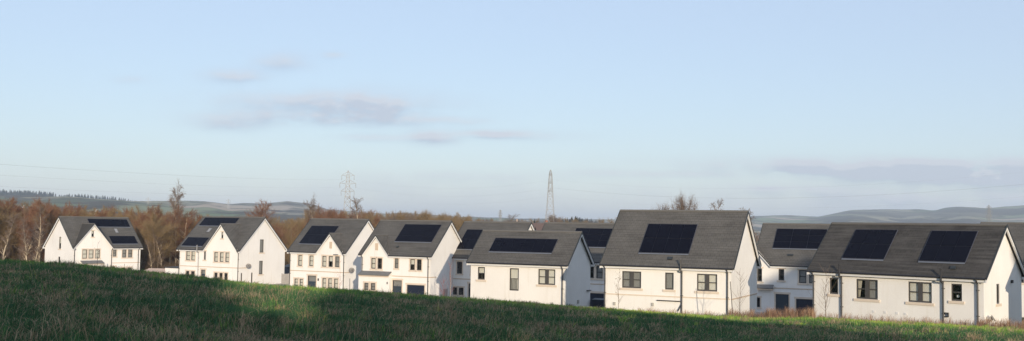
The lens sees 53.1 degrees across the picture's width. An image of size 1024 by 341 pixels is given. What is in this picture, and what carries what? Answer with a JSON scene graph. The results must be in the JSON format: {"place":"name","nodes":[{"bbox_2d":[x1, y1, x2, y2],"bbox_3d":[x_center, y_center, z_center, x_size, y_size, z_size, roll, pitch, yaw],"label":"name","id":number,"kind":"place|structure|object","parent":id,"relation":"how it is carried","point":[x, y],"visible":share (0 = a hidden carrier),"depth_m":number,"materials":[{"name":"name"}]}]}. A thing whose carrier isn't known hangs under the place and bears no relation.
{"place":"outdoors","nodes":[
{"label":"outdoors","id":0,"kind":"place"},
{"bbox_2d":[0,195,1023,232],"bbox_3d":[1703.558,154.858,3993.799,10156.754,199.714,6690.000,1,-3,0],"label":"hills","id":1,"kind":"structure","parent":0,"point":[288,210],"depth_m":3671.98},
{"bbox_2d":[0,189,130,200],"bbox_3d":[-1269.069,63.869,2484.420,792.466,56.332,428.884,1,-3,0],"label":"conifer wood","id":2,"kind":"object","parent":1,"relation":"on","point":[15,193],"visible":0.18,"depth_m":2627.57,"materials":[{"name":"green plant"}]},
{"bbox_2d":[0,234,1023,340],"bbox_3d":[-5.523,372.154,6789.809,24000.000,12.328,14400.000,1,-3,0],"label":"ground","id":3,"kind":"structure","parent":0,"point":[211,327],"depth_m":25.64,"materials":[{"name":"green plant"}]},
{"bbox_2d":[0,205,16,253],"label":"bare tree","id":4,"kind":"object","parent":3,"relation":"on","point":[4,231],"visible":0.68,"depth_m":186.59,"materials":[{"name":"brown plant"}]},
{"bbox_2d":[0,196,18,258],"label":"bare tree","id":5,"kind":"object","parent":3,"relation":"on","point":[11,206],"visible":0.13,"depth_m":202.99,"materials":[{"name":"brown plant"}]},
{"bbox_2d":[0,213,20,259],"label":"birch tree","id":6,"kind":"object","parent":3,"relation":"on","point":[7,240],"visible":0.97,"depth_m":171.89,"materials":[{"name":"brown plant"}]},
{"bbox_2d":[0,198,20,255],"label":"bare tree","id":7,"kind":"object","parent":3,"relation":"on","point":[7,203],"visible":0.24,"depth_m":200.97,"materials":[{"name":"brown plant"}]},
{"bbox_2d":[1,211,22,259],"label":"bare tree","id":8,"kind":"object","parent":3,"relation":"on","point":[13,255],"visible":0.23,"depth_m":193.52,"materials":[{"name":"brown plant"}]},
{"bbox_2d":[0,200,30,259],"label":"bare tree","id":9,"kind":"object","parent":3,"relation":"on","point":[5,220],"visible":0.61,"depth_m":188.52,"materials":[{"name":"brown plant"}]},
{"bbox_2d":[6,204,30,258],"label":"bare tree","id":10,"kind":"object","parent":3,"relation":"on","point":[17,210],"visible":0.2,"depth_m":195.21,"materials":[{"name":"brown plant"}]},
{"bbox_2d":[13,216,34,260],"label":"birch tree","id":11,"kind":"object","parent":3,"relation":"on","point":[24,239],"visible":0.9,"depth_m":171.89,"materials":[{"name":"brown plant"}]},
{"bbox_2d":[12,202,45,258],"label":"bare tree","id":12,"kind":"object","parent":3,"relation":"on","point":[27,228],"visible":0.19,"depth_m":188.81,"materials":[{"name":"brown plant"}]},
{"bbox_2d":[19,200,38,257],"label":"bare tree","id":13,"kind":"object","parent":3,"relation":"on","point":[27,205],"visible":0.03,"depth_m":219.49,"materials":[{"name":"brown plant"}]},
{"bbox_2d":[17,223,42,259],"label":"birch tree","id":14,"kind":"object","parent":3,"relation":"on","point":[31,244],"visible":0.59,"depth_m":177.76,"materials":[{"name":"brown plant"}]},
{"bbox_2d":[20,210,51,259],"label":"bare tree","id":15,"kind":"object","parent":3,"relation":"on","point":[30,211],"visible":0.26,"depth_m":182.11,"materials":[{"name":"brown plant"}]},
{"bbox_2d":[30,229,43,260],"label":"birch tree","id":16,"kind":"object","parent":3,"relation":"on","point":[37,248],"visible":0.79,"depth_m":170.11,"materials":[{"name":"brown plant"}]},
{"bbox_2d":[20,196,61,261],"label":"bare tree","id":17,"kind":"object","parent":3,"relation":"on","point":[35,209],"visible":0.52,"depth_m":181.37,"materials":[{"name":"brown plant"}]},
{"bbox_2d":[29,204,52,261],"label":"birch tree","id":18,"kind":"object","parent":3,"relation":"on","point":[40,219],"visible":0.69,"depth_m":174.70,"materials":[{"name":"brown plant"}]},
{"bbox_2d":[30,204,77,248],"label":"bare tree","id":19,"kind":"object","parent":3,"relation":"on","point":[49,221],"visible":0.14,"depth_m":181.77,"materials":[{"name":"brown plant"}]},
{"bbox_2d":[51,200,85,217],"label":"bare tree","id":20,"kind":"object","parent":3,"relation":"on","point":[71,208],"visible":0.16,"depth_m":188.94,"materials":[{"name":"brown plant"}]},
{"bbox_2d":[42,216,142,270],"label":"white house","id":21,"kind":"structure","parent":3,"relation":"on","point":[79,238],"depth_m":159.25,"materials":[{"name":"paint"}]},
{"bbox_2d":[81,248,88,259],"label":"window","id":22,"kind":"structure","parent":21,"relation":"in","point":[84,250],"depth_m":156.79,"materials":[{"name":"glass"}]},
{"bbox_2d":[88,248,94,259],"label":"window","id":23,"kind":"structure","parent":21,"relation":"in","point":[90,251],"depth_m":157.55,"materials":[{"name":"paint"}]},
{"bbox_2d":[94,248,100,258],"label":"window","id":24,"kind":"structure","parent":21,"relation":"in","point":[97,254],"depth_m":158.48,"materials":[{"name":"glass"}]},
{"bbox_2d":[92,207,111,216],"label":"bare tree","id":25,"kind":"object","parent":3,"relation":"on","point":[100,214],"visible":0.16,"depth_m":181.22,"materials":[{"name":"brown plant"}]},
{"bbox_2d":[95,205,134,222],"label":"bare tree","id":26,"kind":"object","parent":3,"relation":"on","point":[121,213],"visible":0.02,"depth_m":205.28,"materials":[{"name":"brown plant"}]},
{"bbox_2d":[130,212,152,263],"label":"bare tree","id":27,"kind":"object","parent":3,"relation":"on","point":[142,216],"visible":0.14,"depth_m":187.42,"materials":[{"name":"brown plant"}]},
{"bbox_2d":[1,257,289,270],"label":"undergrowth","id":28,"kind":"object","parent":3,"relation":"on","point":[156,265],"visible":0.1,"depth_m":175.82,"materials":[{"name":"brown plant"}]},
{"bbox_2d":[145,239,155,267],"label":"birch tree","id":29,"kind":"object","parent":3,"relation":"on","point":[149,253],"visible":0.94,"depth_m":171.13,"materials":[{"name":"brown plant"}]},
{"bbox_2d":[131,217,176,268],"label":"bare tree","id":30,"kind":"object","parent":3,"relation":"on","point":[143,235],"visible":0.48,"depth_m":175.99,"materials":[{"name":"brown plant"}]},
{"bbox_2d":[144,268,164,271],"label":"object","id":31,"kind":"structure","parent":3,"relation":"on","point":[158,269],"depth_m":149.87,"materials":[{"name":"white paint"}]},
{"bbox_2d":[140,203,169,258],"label":"birch tree","id":32,"kind":"object","parent":3,"relation":"on","point":[151,211],"visible":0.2,"depth_m":188.30,"materials":[{"name":"brown plant"}]},
{"bbox_2d":[130,205,180,225],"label":"bare tree","id":33,"kind":"object","parent":3,"relation":"on","point":[146,214],"visible":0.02,"depth_m":200.81,"materials":[{"name":"brown plant"}]},
{"bbox_2d":[152,235,165,267],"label":"birch tree","id":34,"kind":"object","parent":3,"relation":"on","point":[159,252],"visible":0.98,"depth_m":173.20,"materials":[{"name":"brown plant"}]},
{"bbox_2d":[139,212,183,266],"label":"bare tree","id":35,"kind":"object","parent":3,"relation":"on","point":[165,232],"visible":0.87,"depth_m":174.51,"materials":[{"name":"brown plant"}]},
{"bbox_2d":[164,266,178,273],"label":"garage block","id":36,"kind":"structure","parent":3,"relation":"on","point":[173,269],"depth_m":144.84,"materials":[{"name":"white paint"}]},
{"bbox_2d":[164,180,185,262],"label":"birch tree","id":37,"kind":"object","parent":3,"relation":"on","point":[173,202],"visible":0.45,"depth_m":190.75,"materials":[{"name":"brown plant"}]},
{"bbox_2d":[162,203,198,262],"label":"birch tree","id":38,"kind":"object","parent":3,"relation":"on","point":[185,227],"visible":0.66,"depth_m":186.14,"materials":[{"name":"brown plant"}]},
{"bbox_2d":[170,219,195,261],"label":"bare tree","id":39,"kind":"object","parent":3,"relation":"on","point":[190,229],"visible":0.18,"depth_m":188.57,"materials":[{"name":"brown plant"}]},
{"bbox_2d":[176,216,287,283],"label":"white house","id":40,"kind":"structure","parent":3,"relation":"on","point":[248,249],"depth_m":141.21,"materials":[{"name":"paint"}]},
{"bbox_2d":[185,251,190,260],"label":"window","id":41,"kind":"structure","parent":40,"relation":"in","point":[187,253],"depth_m":142.10,"materials":[{"name":"glass"}]},
{"bbox_2d":[213,251,218,262],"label":"window","id":42,"kind":"structure","parent":40,"relation":"in","point":[215,253],"depth_m":139.76,"materials":[{"name":"glass"}]},
{"bbox_2d":[218,251,224,262],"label":"window","id":43,"kind":"structure","parent":40,"relation":"in","point":[221,253],"depth_m":139.28,"materials":[{"name":"paint"}]},
{"bbox_2d":[224,251,229,262],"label":"window","id":44,"kind":"structure","parent":40,"relation":"in","point":[226,259],"depth_m":138.80,"materials":[{"name":"glass"}]},
{"bbox_2d":[244,197,279,222],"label":"birch tree","id":45,"kind":"object","parent":3,"relation":"on","point":[263,209],"visible":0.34,"depth_m":199.64,"materials":[{"name":"brown plant"}]},
{"bbox_2d":[272,222,288,248],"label":"bare tree","id":46,"kind":"object","parent":3,"relation":"on","point":[276,230],"visible":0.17,"depth_m":194.80,"materials":[{"name":"brown plant"}]},
{"bbox_2d":[281,273,288,284],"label":"timber fence","id":47,"kind":"object","parent":3,"relation":"on","point":[284,280],"visible":0.81,"depth_m":142.36,"materials":[{"name":"beige wood"}]},
{"bbox_2d":[273,217,296,242],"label":"bare tree","id":48,"kind":"object","parent":3,"relation":"on","point":[287,226],"visible":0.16,"depth_m":227.88,"materials":[{"name":"brown plant"}]},
{"bbox_2d":[279,219,303,263],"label":"bare tree","id":49,"kind":"object","parent":3,"relation":"on","point":[290,240],"visible":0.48,"depth_m":199.00,"materials":[{"name":"brown plant"}]},
{"bbox_2d":[290,209,315,236],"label":"bare tree","id":50,"kind":"object","parent":3,"relation":"on","point":[301,221],"visible":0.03,"depth_m":233.74,"materials":[{"name":"brown plant"}]},
{"bbox_2d":[300,193,325,222],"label":"birch tree","id":51,"kind":"object","parent":3,"relation":"on","point":[311,211],"visible":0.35,"depth_m":195.40,"materials":[{"name":"brown plant"}]},
{"bbox_2d":[307,203,338,221],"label":"birch tree","id":52,"kind":"object","parent":3,"relation":"on","point":[330,213],"visible":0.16,"depth_m":204.66,"materials":[{"name":"brown plant"}]},
{"bbox_2d":[287,218,374,289],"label":"white house","id":53,"kind":"structure","parent":3,"relation":"on","point":[323,252],"depth_m":128.13,"materials":[{"name":"paint"}]},
{"bbox_2d":[297,254,302,266],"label":"window","id":54,"kind":"structure","parent":53,"relation":"in","point":[299,256],"depth_m":129.10,"materials":[{"name":"paint"}]},
{"bbox_2d":[308,254,314,267],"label":"window","id":55,"kind":"structure","parent":53,"relation":"in","point":[310,261],"depth_m":128.25,"materials":[{"name":"paint"}]},
{"bbox_2d":[306,274,316,286],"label":"door","id":56,"kind":"structure","parent":53,"relation":"in","point":[311,279],"depth_m":128.03,"materials":[{"name":"grey glass"}]},
{"bbox_2d":[321,254,326,267],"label":"window","id":57,"kind":"structure","parent":53,"relation":"in","point":[323,259],"depth_m":127.28,"materials":[{"name":"paint"}]},
{"bbox_2d":[321,277,326,287],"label":"window","id":58,"kind":"structure","parent":53,"relation":"in","point":[323,282],"depth_m":127.13,"materials":[{"name":"paint"}]},
{"bbox_2d":[327,277,332,287],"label":"window","id":59,"kind":"structure","parent":53,"relation":"in","point":[329,279],"depth_m":126.66,"materials":[{"name":"glass"}]},
{"bbox_2d":[327,255,333,267],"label":"window","id":60,"kind":"structure","parent":53,"relation":"in","point":[331,257],"depth_m":126.75,"materials":[{"name":"paint"}]},
{"bbox_2d":[333,277,338,288],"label":"window","id":61,"kind":"structure","parent":53,"relation":"in","point":[335,279],"depth_m":126.23,"materials":[{"name":"glass"}]},
{"bbox_2d":[333,255,340,268],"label":"window","id":62,"kind":"structure","parent":53,"relation":"in","point":[336,257],"depth_m":126.32,"materials":[{"name":"paint"}]},
{"bbox_2d":[340,171,355,215],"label":"electricity pylon","id":63,"kind":"object","parent":3,"relation":"on","point":[348,189],"visible":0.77,"depth_m":519.61,"materials":[{"name":"metal"}]},
{"bbox_2d":[346,196,363,218],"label":"birch tree","id":64,"kind":"object","parent":3,"relation":"on","point":[355,201],"visible":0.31,"depth_m":186.28,"materials":[{"name":"brown plant"}]},
{"bbox_2d":[358,220,461,296],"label":"white house","id":65,"kind":"structure","parent":3,"relation":"on","point":[414,256],"depth_m":116.47,"materials":[{"name":"paint"}]},
{"bbox_2d":[363,281,369,290],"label":"window","id":66,"kind":"structure","parent":65,"relation":"in","point":[366,284],"depth_m":116.54,"materials":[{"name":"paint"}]},
{"bbox_2d":[369,256,376,269],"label":"window","id":67,"kind":"structure","parent":65,"relation":"in","point":[372,259],"depth_m":117.20,"materials":[{"name":"glass"}]},
{"bbox_2d":[376,257,382,270],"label":"window","id":68,"kind":"structure","parent":65,"relation":"in","point":[381,258],"depth_m":116.83,"materials":[{"name":"glass"}]},
{"bbox_2d":[393,258,399,269],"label":"window","id":69,"kind":"structure","parent":65,"relation":"in","point":[396,261],"depth_m":115.83,"materials":[{"name":"paint"}]},
{"bbox_2d":[391,278,402,292],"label":"door","id":70,"kind":"structure","parent":65,"relation":"in","point":[397,283],"depth_m":115.66,"materials":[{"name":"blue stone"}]},
{"bbox_2d":[408,258,415,271],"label":"window","id":71,"kind":"structure","parent":65,"relation":"in","point":[412,261],"depth_m":114.93,"materials":[{"name":"paint"}]},
{"bbox_2d":[405,283,425,294],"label":"garage door","id":72,"kind":"structure","parent":65,"relation":"in","point":[415,287],"depth_m":114.51,"materials":[{"name":"paint"}]},
{"bbox_2d":[415,258,422,271],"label":"window","id":73,"kind":"structure","parent":65,"relation":"in","point":[420,264],"depth_m":114.60,"materials":[{"name":"glass"}]},
{"bbox_2d":[413,210,436,219],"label":"bare tree","id":74,"kind":"object","parent":3,"relation":"on","point":[424,216],"visible":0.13,"depth_m":295.07,"materials":[{"name":"brown plant"}]},
{"bbox_2d":[452,221,534,297],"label":"white house","id":75,"kind":"structure","parent":3,"relation":"on","point":[469,232],"depth_m":118.94,"materials":[{"name":"paint"}]},
{"bbox_2d":[455,260,463,274],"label":"window","id":76,"kind":"structure","parent":75,"relation":"in","point":[460,267],"depth_m":118.35,"materials":[{"name":"glass"}]},
{"bbox_2d":[457,286,464,296],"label":"window","id":77,"kind":"structure","parent":75,"relation":"in","point":[462,287],"depth_m":118.00,"materials":[{"name":"glass"}]},
{"bbox_2d":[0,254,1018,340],"bbox_3d":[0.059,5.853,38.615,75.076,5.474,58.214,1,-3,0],"label":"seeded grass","id":78,"kind":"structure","parent":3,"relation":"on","point":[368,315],"depth_m":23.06,"materials":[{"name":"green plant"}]},
{"bbox_2d":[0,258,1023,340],"bbox_3d":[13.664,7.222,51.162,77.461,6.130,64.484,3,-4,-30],"label":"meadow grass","id":79,"kind":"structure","parent":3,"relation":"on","point":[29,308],"depth_m":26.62,"materials":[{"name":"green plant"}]},
{"bbox_2d":[466,229,594,306],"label":"white house","id":80,"kind":"structure","parent":3,"relation":"on","point":[542,267],"depth_m":93.68,"materials":[{"name":"paint"}]},
{"bbox_2d":[476,267,485,281],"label":"window","id":81,"kind":"structure","parent":80,"relation":"in","point":[481,270],"depth_m":95.00,"materials":[{"name":"glass"}]},
{"bbox_2d":[510,268,518,290],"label":"window","id":82,"kind":"structure","parent":80,"relation":"in","point":[514,272],"depth_m":93.49,"materials":[{"name":"glass"}]},
{"bbox_2d":[536,269,556,286],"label":"window","id":83,"kind":"structure","parent":80,"relation":"in","point":[546,277],"depth_m":91.95,"materials":[{"name":"paint"}]},
{"bbox_2d":[545,170,554,221],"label":"electricity pylon","id":84,"kind":"object","parent":3,"relation":"on","point":[546,216],"visible":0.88,"depth_m":540.06,"materials":[{"name":"metal"}]},
{"bbox_2d":[542,222,614,305],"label":"white house","id":85,"kind":"structure","parent":3,"relation":"on","point":[596,235],"depth_m":112.07,"materials":[{"name":"paint"}]},
{"bbox_2d":[590,266,594,279],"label":"window","id":86,"kind":"structure","parent":85,"relation":"in","point":[592,269],"depth_m":109.80,"materials":[{"name":"glass"}]},
{"bbox_2d":[590,291,603,305],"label":"garage door","id":87,"kind":"structure","parent":85,"relation":"in","point":[593,294],"depth_m":109.48,"materials":[{"name":"paint"}]},
{"bbox_2d":[595,265,603,279],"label":"window","id":88,"kind":"structure","parent":85,"relation":"in","point":[599,272],"depth_m":109.51,"materials":[{"name":"glass"}]},
{"bbox_2d":[563,217,597,222],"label":"conifer clump","id":89,"kind":"object","parent":3,"relation":"on","point":[579,220],"visible":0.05,"depth_m":930.01,"materials":[{"name":"green plant"}]},
{"bbox_2d":[592,298,603,307],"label":"storage box","id":90,"kind":"object","parent":3,"relation":"on","point":[598,302],"visible":0.43,"depth_m":95.29,"materials":[{"name":"grey plastic"}]},
{"bbox_2d":[599,209,761,315],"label":"tall roofed white house","id":91,"kind":"structure","parent":3,"relation":"on","point":[678,261],"depth_m":78.77,"materials":[{"name":"paint"}]},
{"bbox_2d":[620,271,642,290],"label":"window","id":92,"kind":"structure","parent":91,"relation":"in","point":[631,280],"depth_m":78.99,"materials":[{"name":"paint"}]},
{"bbox_2d":[663,272,675,291],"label":"window","id":93,"kind":"structure","parent":91,"relation":"in","point":[669,277],"depth_m":77.71,"materials":[{"name":"glass"}]},
{"bbox_2d":[694,274,718,293],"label":"window","id":94,"kind":"structure","parent":91,"relation":"in","point":[706,283],"depth_m":76.37,"materials":[{"name":"glass"}]},
{"bbox_2d":[667,191,697,209],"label":"bare tree","id":95,"kind":"object","parent":3,"relation":"on","point":[683,206],"visible":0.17,"depth_m":149.81,"materials":[{"name":"brown plant"}]},
{"bbox_2d":[757,223,829,313],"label":"white house","id":96,"kind":"structure","parent":3,"relation":"on","point":[787,251],"depth_m":105.42,"materials":[{"name":"paint"}]},
{"bbox_2d":[757,267,763,282],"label":"window","id":97,"kind":"structure","parent":96,"relation":"in","point":[759,271],"depth_m":106.06,"materials":[{"name":"glass"}]},
{"bbox_2d":[777,268,785,281],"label":"window","id":98,"kind":"structure","parent":96,"relation":"in","point":[781,270],"depth_m":104.99,"materials":[{"name":"glass"}]},
{"bbox_2d":[774,292,790,313],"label":"door","id":99,"kind":"structure","parent":96,"relation":"in","point":[780,298],"depth_m":104.80,"materials":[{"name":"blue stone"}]},
{"bbox_2d":[797,269,807,284],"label":"window","id":100,"kind":"structure","parent":96,"relation":"in","point":[802,274],"depth_m":104.01,"materials":[{"name":"glass"}]},
{"bbox_2d":[794,297,812,313],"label":"garage door","id":101,"kind":"structure","parent":96,"relation":"in","point":[800,302],"depth_m":103.78,"materials":[{"name":"paint"}]},
{"bbox_2d":[810,266,836,314],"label":"sapling","id":102,"kind":"object","parent":3,"relation":"on","point":[825,290],"visible":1,"depth_m":65.66,"materials":[{"name":"brown plant"}]},
{"bbox_2d":[806,222,1023,325],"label":"long low white house","id":103,"kind":"structure","parent":3,"relation":"on","point":[963,272],"depth_m":66.97,"materials":[{"name":"paint"}]},
{"bbox_2d":[827,278,839,296],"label":"window","id":104,"kind":"structure","parent":103,"relation":"in","point":[835,284],"depth_m":70.26,"materials":[{"name":"glass"}]},
{"bbox_2d":[853,279,879,302],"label":"window","id":105,"kind":"structure","parent":103,"relation":"in","point":[868,289],"depth_m":68.40,"materials":[{"name":"glass"}]},
{"bbox_2d":[905,281,933,305],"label":"window","id":106,"kind":"structure","parent":103,"relation":"in","point":[918,292],"depth_m":65.89,"materials":[{"name":"glass"}]},
{"bbox_2d":[948,284,964,303],"bbox_3d":[28.010,7.739,64.361,0.990,1.240,0.490,-2,-4,45],"label":"window","id":107,"kind":"structure","parent":103,"relation":"in","point":[957,287],"depth_m":64.47,"materials":[{"name":"glass"}]},
{"bbox_2d":[996,284,1001,306],"bbox_3d":[30.723,7.884,64.817,0.230,1.420,0.880,-2,-4,45],"label":"window","id":108,"kind":"structure","parent":103,"relation":"in","point":[997,285],"depth_m":64.99,"materials":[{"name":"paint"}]},
{"bbox_2d":[980,222,1023,316],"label":"white house","id":109,"kind":"structure","parent":3,"relation":"on","point":[1016,230],"depth_m":100.15,"materials":[{"name":"paint"}]},
{"bbox_2d":[0,0,1023,218],"label":"sky","id":110,"kind":"structure","parent":0,"point":[766,99],"materials":[{"name":"blue"}]},
{"bbox_2d":[637,305,1023,328],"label":"dry grass","id":111,"kind":"structure","parent":0,"point":[793,313],"depth_m":63.18,"materials":[{"name":"plant"}]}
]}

